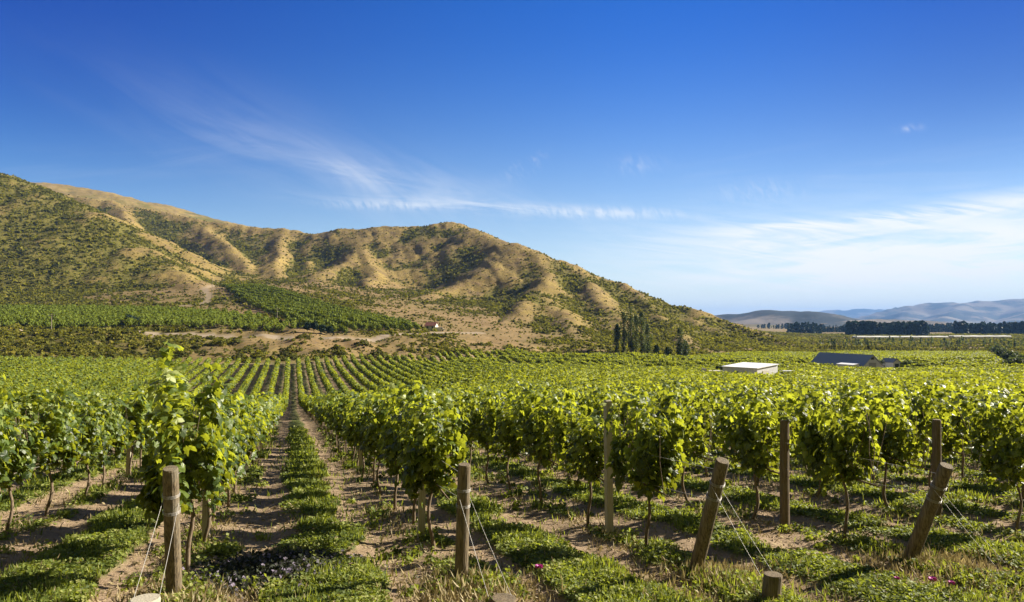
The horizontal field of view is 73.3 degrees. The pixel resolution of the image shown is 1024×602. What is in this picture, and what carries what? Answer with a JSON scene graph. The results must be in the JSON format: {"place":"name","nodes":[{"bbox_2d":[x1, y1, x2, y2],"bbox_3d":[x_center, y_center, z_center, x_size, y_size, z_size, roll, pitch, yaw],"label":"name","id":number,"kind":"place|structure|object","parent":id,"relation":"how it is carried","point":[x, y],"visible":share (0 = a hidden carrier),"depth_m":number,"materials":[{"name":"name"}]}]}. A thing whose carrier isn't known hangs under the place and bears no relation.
{"place":"outdoors","nodes":[
{"label":"outdoors","id":0,"kind":"place"},
{"bbox_2d":[0,173,779,339],"bbox_3d":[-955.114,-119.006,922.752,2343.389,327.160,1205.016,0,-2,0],"label":"hills","id":1,"kind":"structure","parent":0,"point":[550,286],"depth_m":687.04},
{"bbox_2d":[0,283,420,329],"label":"orchard foliage","id":2,"kind":"object","parent":1,"relation":"on","point":[270,299],"visible":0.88,"depth_m":323.82,"materials":[{"name":"green plant"}]},
{"bbox_2d":[0,173,1023,360],"bbox_3d":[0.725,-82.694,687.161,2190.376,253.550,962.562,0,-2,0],"label":"hillside scrub","id":3,"kind":"object","parent":1,"relation":"on","point":[602,338],"visible":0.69,"depth_m":523.45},
{"bbox_2d":[852,336,948,338],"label":"crop netting","id":4,"kind":"object","parent":3,"relation":"on","point":[860,337],"visible":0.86,"depth_m":839.98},
{"bbox_2d":[613,323,620,352],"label":"poplar tree","id":5,"kind":"object","parent":1,"relation":"on","point":[617,336],"visible":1,"depth_m":321.05,"materials":[{"name":"green plant"}]},
{"bbox_2d":[620,312,628,352],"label":"poplar tree","id":6,"kind":"object","parent":1,"relation":"on","point":[623,330],"visible":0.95,"depth_m":325.31,"materials":[{"name":"green plant"}]},
{"bbox_2d":[625,307,636,351],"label":"poplar tree","id":7,"kind":"object","parent":1,"relation":"on","point":[630,325],"visible":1,"depth_m":321.19,"materials":[{"name":"green plant"}]},
{"bbox_2d":[632,314,639,351],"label":"poplar tree","id":8,"kind":"object","parent":1,"relation":"on","point":[636,345],"visible":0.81,"depth_m":325.17,"materials":[{"name":"green plant"}]},
{"bbox_2d":[636,312,646,353],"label":"poplar tree","id":9,"kind":"object","parent":1,"relation":"on","point":[642,341],"visible":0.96,"depth_m":319.32,"materials":[{"name":"green plant"}]},
{"bbox_2d":[644,323,652,352],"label":"poplar tree","id":10,"kind":"object","parent":1,"relation":"on","point":[648,342],"visible":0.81,"depth_m":322.11,"materials":[{"name":"green plant"}]},
{"bbox_2d":[675,327,685,354],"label":"poplar tree","id":11,"kind":"object","parent":1,"relation":"on","point":[679,350],"visible":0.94,"depth_m":323.82,"materials":[{"name":"green plant"}]},
{"bbox_2d":[0,347,1023,426],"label":"vineyard rows","id":12,"kind":"object","parent":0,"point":[83,375],"visible":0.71,"depth_m":160.01,"materials":[{"name":"green plant"}]},
{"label":"trellis post","id":13,"kind":"object","parent":12,"relation":"on","visible":0},
{"bbox_2d":[244,395,266,468],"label":"grapevine","id":14,"kind":"object","parent":13,"relation":"attached to","point":[262,418],"visible":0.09,"depth_m":17.78,"materials":[{"name":"green plant"}]},
{"bbox_2d":[0,277,1023,601],"label":"ground","id":15,"kind":"structure","parent":0,"point":[296,413],"depth_m":12.82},
{"bbox_2d":[0,430,1023,601],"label":"weeds","id":16,"kind":"object","parent":15,"relation":"on","point":[395,550],"visible":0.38,"depth_m":9.08,"materials":[{"name":"green plant"}]},
{"bbox_2d":[786,321,822,333],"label":"conifer belt","id":17,"kind":"object","parent":15,"relation":"on","point":[797,327],"visible":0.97,"depth_m":1236.67,"materials":[{"name":"green plant"}]},
{"bbox_2d":[844,320,929,334],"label":"conifer belt","id":18,"kind":"object","parent":15,"relation":"on","point":[915,327],"visible":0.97,"depth_m":1027.07,"materials":[{"name":"green plant"}]},
{"bbox_2d":[822,325,953,331],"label":"conifer belt","id":19,"kind":"object","parent":15,"relation":"on","point":[842,328],"visible":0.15,"depth_m":1401.27,"materials":[{"name":"green plant"}]},
{"bbox_2d":[952,320,1023,333],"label":"conifer belt","id":20,"kind":"object","parent":15,"relation":"on","point":[982,327],"visible":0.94,"depth_m":1132.62,"materials":[{"name":"green plant"}]},
{"bbox_2d":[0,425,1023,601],"bbox_3d":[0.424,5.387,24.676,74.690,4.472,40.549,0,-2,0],"label":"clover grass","id":21,"kind":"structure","parent":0,"point":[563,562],"depth_m":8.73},
{"bbox_2d":[0,448,1023,601],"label":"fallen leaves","id":22,"kind":"object","parent":21,"relation":"on","point":[273,506],"visible":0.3,"depth_m":9.96,"materials":[{"name":"plant"}]},
{"bbox_2d":[17,478,1008,601],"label":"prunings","id":23,"kind":"object","parent":21,"relation":"on","point":[553,557],"visible":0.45,"depth_m":9.67,"materials":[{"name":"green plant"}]},
{"bbox_2d":[0,434,1023,601],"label":"grass","id":24,"kind":"structure","parent":0,"point":[319,464],"depth_m":9.91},
{"bbox_2d":[0,394,25,437],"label":"grapevine","id":25,"kind":"object","parent":24,"relation":"on","point":[15,407],"visible":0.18,"depth_m":16.38,"materials":[{"name":"green plant"}]},
{"bbox_2d":[0,405,50,535],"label":"grapevine","id":26,"kind":"object","parent":24,"relation":"on","point":[23,461],"visible":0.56,"depth_m":9.75,"materials":[{"name":"green plant"}]},
{"bbox_2d":[0,386,53,435],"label":"grapevine","id":27,"kind":"object","parent":24,"relation":"on","point":[25,397],"visible":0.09,"depth_m":17.37,"materials":[{"name":"green plant"}]},
{"bbox_2d":[12,379,87,515],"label":"grapevine","id":28,"kind":"object","parent":24,"relation":"on","point":[62,432],"visible":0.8,"depth_m":11.38,"materials":[{"name":"green plant"}]},
{"bbox_2d":[48,394,87,415],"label":"grapevine","id":29,"kind":"object","parent":24,"relation":"on","point":[74,404],"visible":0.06,"depth_m":21.35,"materials":[{"name":"green plant"}]},
{"bbox_2d":[74,390,93,420],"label":"grapevine","id":30,"kind":"object","parent":24,"relation":"on","point":[84,396],"visible":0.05,"depth_m":22.91,"materials":[{"name":"green plant"}]},
{"bbox_2d":[71,386,115,498],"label":"grapevine","id":31,"kind":"object","parent":24,"relation":"on","point":[94,442],"visible":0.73,"depth_m":13.06,"materials":[{"name":"green plant"}]},
{"bbox_2d":[126,416,131,475],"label":"trellis post","id":32,"kind":"object","parent":24,"relation":"on","point":[128,453],"depth_m":16.88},
{"bbox_2d":[107,384,150,477],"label":"grapevine","id":33,"kind":"object","parent":32,"relation":"attached to","point":[137,408],"visible":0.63,"depth_m":16.71,"materials":[{"name":"green plant"}]},
{"bbox_2d":[130,593,160,601],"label":"anchor stump","id":34,"kind":"object","parent":24,"relation":"on","point":[151,597],"visible":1,"depth_m":5.54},
{"bbox_2d":[162,465,181,593],"bbox_3d":[-3.252,2.307,6.596,0.156,1.510,0.531,1,-2,-18],"label":"end post","id":35,"kind":"object","parent":24,"relation":"on","point":[171,502],"visible":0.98,"depth_m":6.51,"materials":[{"name":"wood"}]},
{"bbox_2d":[179,389,246,541],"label":"grapevine","id":36,"kind":"object","parent":24,"relation":"on","point":[231,437],"visible":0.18,"depth_m":9.16,"materials":[{"name":"green plant"}]},
{"bbox_2d":[224,388,257,507],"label":"grapevine","id":37,"kind":"object","parent":24,"relation":"on","point":[246,432],"visible":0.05,"depth_m":12.51,"materials":[{"name":"green plant"}]},
{"bbox_2d":[233,392,260,493],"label":"grapevine","id":38,"kind":"object","parent":24,"relation":"on","point":[254,418],"visible":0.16,"depth_m":14.23,"materials":[{"name":"green plant"}]},
{"bbox_2d":[243,394,268,464],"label":"grapevine","id":39,"kind":"object","parent":24,"relation":"on","point":[265,433],"visible":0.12,"depth_m":19.21,"materials":[{"name":"green plant"}]},
{"bbox_2d":[248,395,273,454],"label":"grapevine","id":40,"kind":"object","parent":24,"relation":"on","point":[267,408],"visible":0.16,"depth_m":22.57,"materials":[{"name":"green plant"}]},
{"bbox_2d":[332,394,364,454],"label":"grapevine","id":41,"kind":"object","parent":24,"relation":"on","point":[337,418],"visible":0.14,"depth_m":21.86,"materials":[{"name":"green plant"}]},
{"bbox_2d":[335,390,363,460],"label":"grapevine","id":42,"kind":"object","parent":24,"relation":"on","point":[342,421],"visible":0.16,"depth_m":20.30,"materials":[{"name":"green plant"}]},
{"bbox_2d":[339,394,364,465],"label":"grapevine","id":43,"kind":"object","parent":24,"relation":"on","point":[347,411],"visible":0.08,"depth_m":18.84,"materials":[{"name":"green plant"}]},
{"bbox_2d":[349,392,379,484],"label":"grapevine","id":44,"kind":"object","parent":24,"relation":"on","point":[358,425],"visible":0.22,"depth_m":15.53,"materials":[{"name":"green plant"}]},
{"bbox_2d":[373,380,441,524],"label":"grapevine","id":45,"kind":"object","parent":24,"relation":"on","point":[389,417],"visible":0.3,"depth_m":10.47,"materials":[{"name":"green plant"}]},
{"bbox_2d":[418,413,425,537],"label":"trellis post","id":46,"kind":"object","parent":24,"relation":"on","point":[421,516],"visible":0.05,"depth_m":9.48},
{"bbox_2d":[393,382,469,548],"bbox_3d":[-1.060,2.164,8.881,0.944,2.242,1.763,1,-2,-18],"label":"grapevine","id":47,"kind":"object","parent":24,"relation":"on","point":[425,466],"visible":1,"depth_m":8.66,"materials":[{"name":"green plant"}]},
{"bbox_2d":[454,462,470,577],"bbox_3d":[-0.522,2.414,7.250,0.152,1.424,0.292,1,-2,-18],"label":"end post","id":48,"kind":"object","parent":24,"relation":"on","point":[462,528],"visible":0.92,"depth_m":7.18,"materials":[{"name":"wood"}]},
{"bbox_2d":[463,381,516,483],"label":"grapevine","id":49,"kind":"object","parent":24,"relation":"on","point":[475,426],"visible":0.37,"depth_m":15.46,"materials":[{"name":"green plant"}]},
{"bbox_2d":[488,593,515,601],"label":"anchor stump","id":50,"kind":"object","parent":24,"relation":"on","point":[503,597],"visible":1,"depth_m":6.33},
{"bbox_2d":[480,387,532,492],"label":"grapevine","id":51,"kind":"object","parent":24,"relation":"on","point":[498,421],"visible":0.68,"depth_m":13.73,"materials":[{"name":"green plant"}]},
{"bbox_2d":[507,378,578,503],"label":"grapevine","id":52,"kind":"object","parent":24,"relation":"on","point":[536,435],"visible":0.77,"depth_m":11.92,"materials":[{"name":"green plant"}]},
{"bbox_2d":[575,392,590,453],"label":"grapevine","id":53,"kind":"object","parent":24,"relation":"on","point":[582,401],"visible":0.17,"depth_m":23.30,"materials":[{"name":"green plant"}]},
{"bbox_2d":[578,382,633,463],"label":"grapevine","id":54,"kind":"object","parent":24,"relation":"on","point":[594,403],"visible":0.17,"depth_m":15.88,"materials":[{"name":"green plant"}]},
{"bbox_2d":[615,387,664,459],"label":"grapevine","id":55,"kind":"object","parent":24,"relation":"on","point":[625,404],"visible":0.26,"depth_m":14.46,"materials":[{"name":"green plant"}]},
{"bbox_2d":[598,389,688,546],"bbox_3d":[1.635,2.204,8.695,1.202,2.113,0.995,-1,-2,30],"label":"grapevine","id":56,"kind":"object","parent":24,"relation":"on","point":[647,444],"visible":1,"depth_m":8.60,"materials":[{"name":"green plant"}]},
{"bbox_2d":[650,378,717,501],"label":"grapevine","id":57,"kind":"object","parent":24,"relation":"on","point":[693,446],"visible":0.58,"depth_m":12.44,"materials":[{"name":"green plant"}]},
{"bbox_2d":[682,390,727,476],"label":"grapevine","id":58,"kind":"object","parent":24,"relation":"on","point":[709,399],"visible":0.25,"depth_m":16.48,"materials":[{"name":"green plant"}]},
{"bbox_2d":[689,457,728,568],"bbox_3d":[2.085,2.392,7.370,0.159,1.521,0.726,1,-2,-18],"label":"end post","id":59,"kind":"object","parent":24,"relation":"on","point":[709,515],"visible":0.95,"depth_m":7.25,"materials":[{"name":"wood"}]},
{"bbox_2d":[719,386,792,485],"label":"grapevine","id":60,"kind":"object","parent":24,"relation":"on","point":[753,394],"visible":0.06,"depth_m":14.88,"materials":[{"name":"green plant"}]},
{"bbox_2d":[762,571,782,599],"bbox_3d":[2.407,2.777,6.363,0.184,0.500,0.175,0,-2,0],"label":"anchor stump","id":61,"kind":"object","parent":24,"relation":"on","point":[772,584],"visible":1,"depth_m":6.30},
{"bbox_2d":[772,392,838,470],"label":"grapevine","id":62,"kind":"object","parent":24,"relation":"on","point":[776,404],"visible":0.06,"depth_m":17.55,"materials":[{"name":"green plant"}]},
{"bbox_2d":[773,393,851,496],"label":"grapevine","id":63,"kind":"object","parent":24,"relation":"on","point":[800,456],"visible":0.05,"depth_m":13.18,"materials":[{"name":"green plant"}]},
{"bbox_2d":[794,383,893,538],"bbox_3d":[4.324,2.188,9.101,1.098,2.267,1.305,1,-2,-18],"label":"grapevine","id":64,"kind":"object","parent":24,"relation":"on","point":[826,440],"visible":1,"depth_m":8.99,"materials":[{"name":"green plant"}]},
{"bbox_2d":[821,387,878,451],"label":"grapevine","id":65,"kind":"object","parent":24,"relation":"on","point":[834,401],"visible":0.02,"depth_m":19.74,"materials":[{"name":"green plant"}]},
{"bbox_2d":[835,388,873,479],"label":"grapevine","id":66,"kind":"object","parent":24,"relation":"on","point":[863,412],"visible":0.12,"depth_m":15.39,"materials":[{"name":"green plant"}]},
{"bbox_2d":[860,380,913,466],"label":"grapevine","id":67,"kind":"object","parent":24,"relation":"on","point":[870,393],"visible":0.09,"depth_m":18.04,"materials":[{"name":"green plant"}]},
{"bbox_2d":[837,385,949,509],"bbox_3d":[6.353,2.527,11.570,0.992,2.235,1.820,1,-2,-18],"label":"grapevine","id":68,"kind":"object","parent":24,"relation":"on","point":[899,427],"visible":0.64,"depth_m":11.27,"materials":[{"name":"green plant"}]},
{"bbox_2d":[904,462,953,558],"bbox_3d":[4.745,2.520,7.912,0.163,1.415,0.711,1,-2,-18],"label":"end post","id":69,"kind":"object","parent":24,"relation":"on","point":[927,514],"visible":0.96,"depth_m":7.80,"materials":[{"name":"wood"}]},
{"bbox_2d":[883,380,979,487],"bbox_3d":[8.383,2.764,13.799,1.046,2.353,1.770,1,-2,-18],"label":"grapevine","id":70,"kind":"object","parent":24,"relation":"on","point":[926,402],"visible":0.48,"depth_m":13.51,"materials":[{"name":"green plant"}]},
{"bbox_2d":[918,379,981,477],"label":"grapevine","id":71,"kind":"object","parent":24,"relation":"on","point":[955,421],"visible":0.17,"depth_m":15.97,"materials":[{"name":"green plant"}]},
{"bbox_2d":[963,388,1023,503],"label":"grapevine","id":72,"kind":"object","parent":24,"relation":"on","point":[1022,405],"visible":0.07,"depth_m":12.16,"materials":[{"name":"green plant"}]},
{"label":"trellis post","id":73,"kind":"object","parent":24,"relation":"on","visible":0},
{"bbox_2d":[326,389,345,450],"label":"grapevine","id":74,"kind":"object","parent":73,"relation":"attached to","point":[331,407],"visible":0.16,"depth_m":25.32,"materials":[{"name":"green plant"}]},
{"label":"trellis post","id":75,"kind":"object","parent":24,"relation":"on","visible":0},
{"bbox_2d":[0,373,20,482],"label":"grapevine","id":76,"kind":"object","parent":75,"relation":"attached to","point":[6,438],"visible":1,"depth_m":8.71,"materials":[{"name":"green plant"}]},
{"bbox_2d":[0,428,1023,601],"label":"dry grass","id":77,"kind":"structure","parent":0,"point":[451,595],"depth_m":7.58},
{"bbox_2d":[83,389,131,485],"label":"grapevine","id":78,"kind":"object","parent":77,"relation":"on","point":[118,437],"visible":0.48,"depth_m":14.90,"materials":[{"name":"green plant"}]},
{"bbox_2d":[121,391,156,466],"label":"grapevine","id":79,"kind":"object","parent":77,"relation":"on","point":[151,428],"visible":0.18,"depth_m":18.12,"materials":[{"name":"green plant"}]},
{"bbox_2d":[134,337,236,574],"bbox_3d":[-3.537,1.749,7.520,1.003,2.722,1.822,1,-2,-18],"label":"grapevine","id":80,"kind":"object","parent":77,"relation":"on","point":[203,457],"visible":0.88,"depth_m":7.31,"materials":[{"name":"green plant"}]},
{"bbox_2d":[202,416,210,539],"bbox_3d":[-4.080,2.489,9.200,0.090,1.920,0.090,1,-1,-16],"label":"trellis post","id":81,"kind":"object","parent":77,"relation":"on","point":[204,515],"depth_m":9.15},
{"bbox_2d":[185,387,249,523],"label":"grapevine","id":82,"kind":"object","parent":77,"relation":"on","point":[242,442],"visible":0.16,"depth_m":10.79,"materials":[{"name":"green plant"}]},
{"bbox_2d":[254,391,278,444],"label":"grapevine","id":83,"kind":"object","parent":77,"relation":"on","point":[274,417],"visible":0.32,"depth_m":27.57,"materials":[{"name":"green plant"}]},
{"bbox_2d":[137,543,417,598],"bbox_3d":[-2.465,3.032,7.828,2.901,0.404,2.836,0,-2,0],"label":"purple weed patch","id":84,"kind":"object","parent":77,"relation":"on","point":[270,563],"visible":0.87,"depth_m":7.61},
{"bbox_2d":[328,387,359,451],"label":"grapevine","id":85,"kind":"object","parent":77,"relation":"on","point":[334,410],"visible":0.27,"depth_m":23.70,"materials":[{"name":"green plant"}]},
{"bbox_2d":[359,447,361,467],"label":"trellis post","id":86,"kind":"object","parent":77,"relation":"on","point":[360,458],"visible":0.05,"depth_m":17.84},
{"bbox_2d":[342,393,368,474],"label":"grapevine","id":87,"kind":"object","parent":86,"relation":"attached to","point":[349,423],"visible":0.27,"depth_m":16.72,"materials":[{"name":"green plant"}]},
{"bbox_2d":[357,390,407,495],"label":"grapevine","id":88,"kind":"object","parent":77,"relation":"on","point":[368,437],"visible":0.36,"depth_m":13.61,"materials":[{"name":"green plant"}]},
{"bbox_2d":[368,386,413,510],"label":"grapevine","id":89,"kind":"object","parent":77,"relation":"on","point":[378,406],"visible":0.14,"depth_m":11.99,"materials":[{"name":"green plant"}]},
{"bbox_2d":[0,448,1023,601],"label":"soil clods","id":90,"kind":"object","parent":77,"relation":"on","point":[529,576],"visible":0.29,"depth_m":10.70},
{"bbox_2d":[603,400,613,534],"bbox_3d":[1.351,2.445,9.630,0.090,2.112,0.090,0,-1,-18],"label":"trellis post","id":91,"kind":"object","parent":77,"relation":"on","point":[608,492],"visible":0.76,"depth_m":9.59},
{"bbox_2d":[544,392,628,526],"bbox_3d":[1.079,2.403,10.477,0.901,2.159,1.822,1,-2,-18],"label":"grapevine","id":92,"kind":"object","parent":91,"relation":"attached to","point":[574,456],"visible":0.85,"depth_m":10.28,"materials":[{"name":"green plant"}]},
{"bbox_2d":[780,420,789,527],"bbox_3d":[4.034,2.651,10.187,0.137,1.760,0.187,-1,-2,34],"label":"trellis post","id":93,"kind":"object","parent":77,"relation":"on","point":[784,480],"visible":0.85,"depth_m":10.14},
{"bbox_2d":[706,382,799,518],"bbox_3d":[3.804,2.424,10.893,0.982,2.250,1.700,1,-2,-18],"label":"grapevine","id":94,"kind":"object","parent":93,"relation":"attached to","point":[748,445],"visible":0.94,"depth_m":10.67,"materials":[{"name":"green plant"}]},
{"bbox_2d":[932,419,942,515],"bbox_3d":[6.623,2.727,10.725,0.144,1.757,0.139,0,-1,-11],"label":"trellis post","id":95,"kind":"object","parent":77,"relation":"on","point":[936,443],"visible":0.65,"depth_m":10.68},
{"bbox_2d":[958,380,1002,408],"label":"grapevine","id":96,"kind":"object","parent":77,"relation":"on","point":[985,392],"visible":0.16,"depth_m":21.02,"materials":[{"name":"green plant"}]},
{"bbox_2d":[953,388,1023,529],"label":"grapevine","id":97,"kind":"object","parent":77,"relation":"on","point":[1005,446],"visible":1,"depth_m":9.69,"materials":[{"name":"green plant"}]},
{"bbox_2d":[0,0,1023,314],"label":"sky","id":98,"kind":"structure","parent":0,"point":[715,157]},
{"bbox_2d":[30,182,1023,326],"bbox_3d":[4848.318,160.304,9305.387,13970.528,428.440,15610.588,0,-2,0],"label":"distant mountains","id":99,"kind":"structure","parent":0,"point":[1007,310],"depth_m":7751.40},
{"bbox_2d":[757,323,845,328],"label":"tree belt","id":100,"kind":"object","parent":99,"relation":"on","point":[775,327],"visible":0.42,"depth_m":1992.87,"materials":[{"name":"green plant"}]},
{"bbox_2d":[721,362,778,373],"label":"white shed","id":101,"kind":"structure","parent":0,"point":[749,367],"depth_m":163.65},
{"bbox_2d":[796,387,836,404],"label":"grapevine","id":102,"kind":"object","parent":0,"point":[819,394],"visible":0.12,"depth_m":28.02,"materials":[{"name":"green plant"}]},
{"bbox_2d":[811,352,883,367],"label":"barn","id":103,"kind":"structure","parent":0,"point":[834,359],"depth_m":231.44,"materials":[{"name":"grey metal"}]},
{"bbox_2d":[881,358,901,367],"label":"shed","id":104,"kind":"structure","parent":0,"point":[892,362],"depth_m":236.04,"materials":[{"name":"grey metal"}]},
{"bbox_2d":[817,344,990,350],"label":"tree belt","id":105,"kind":"object","parent":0,"point":[867,347],"visible":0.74,"depth_m":477.55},
{"bbox_2d":[819,335,1023,347],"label":"tree belt","id":106,"kind":"object","parent":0,"point":[859,342],"visible":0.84,"depth_m":596.73,"materials":[{"name":"green plant"}]},
{"bbox_2d":[948,335,1011,337],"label":"crop netting","id":107,"kind":"object","parent":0,"point":[981,336],"visible":0.84,"depth_m":869.02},
{"bbox_2d":[1002,357,1023,363],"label":"broadleaf tree","id":108,"kind":"object","parent":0,"point":[1010,360],"visible":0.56,"depth_m":232.21,"materials":[{"name":"green plant"}]},
{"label":"trellis post","id":109,"kind":"object","parent":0,"visible":0},
{"bbox_2d":[447,391,481,463],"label":"grapevine","id":110,"kind":"object","parent":109,"relation":"attached to","point":[469,442],"visible":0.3,"depth_m":16.95,"materials":[{"name":"green plant"}]},
{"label":"trellis post","id":111,"kind":"object","parent":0,"visible":0},
{"bbox_2d":[645,384,694,424],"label":"grapevine","id":112,"kind":"object","parent":111,"relation":"attached to","point":[652,396],"visible":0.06,"depth_m":18.75,"materials":[{"name":"green plant"}]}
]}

